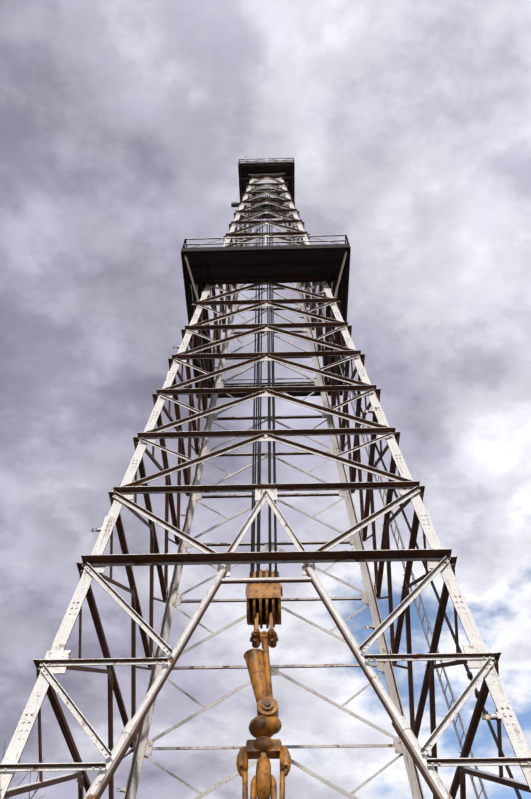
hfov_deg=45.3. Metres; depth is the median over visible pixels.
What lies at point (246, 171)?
crown planks
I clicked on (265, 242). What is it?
monkey board steel
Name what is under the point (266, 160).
crown steel
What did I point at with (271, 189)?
crown sheaves
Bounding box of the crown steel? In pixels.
[239,156,293,217]
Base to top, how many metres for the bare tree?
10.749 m
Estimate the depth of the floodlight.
31.82 m
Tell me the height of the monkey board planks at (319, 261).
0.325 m
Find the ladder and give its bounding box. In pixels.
[284,196,487,798]
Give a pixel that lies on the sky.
(126, 126)
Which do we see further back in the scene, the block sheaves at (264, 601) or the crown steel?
the crown steel
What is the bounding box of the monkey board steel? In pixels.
[182,235,348,406]
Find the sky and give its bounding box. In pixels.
[0,0,530,798]
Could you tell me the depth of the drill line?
17.57 m
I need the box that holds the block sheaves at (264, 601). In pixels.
[249,570,277,611]
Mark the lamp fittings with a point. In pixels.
(496, 716)
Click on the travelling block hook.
(264, 727)
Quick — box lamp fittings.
[97,209,501,792]
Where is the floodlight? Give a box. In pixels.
[231,202,237,206]
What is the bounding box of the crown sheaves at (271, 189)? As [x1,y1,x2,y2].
[256,186,274,196]
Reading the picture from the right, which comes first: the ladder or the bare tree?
the ladder
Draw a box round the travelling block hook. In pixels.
[236,569,290,798]
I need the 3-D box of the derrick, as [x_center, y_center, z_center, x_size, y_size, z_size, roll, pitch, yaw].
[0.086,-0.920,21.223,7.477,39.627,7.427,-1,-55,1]
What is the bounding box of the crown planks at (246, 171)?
[238,161,294,218]
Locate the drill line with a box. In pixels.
[250,186,521,798]
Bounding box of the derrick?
[0,173,530,798]
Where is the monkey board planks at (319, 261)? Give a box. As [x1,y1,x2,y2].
[181,244,350,398]
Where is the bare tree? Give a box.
[3,741,43,798]

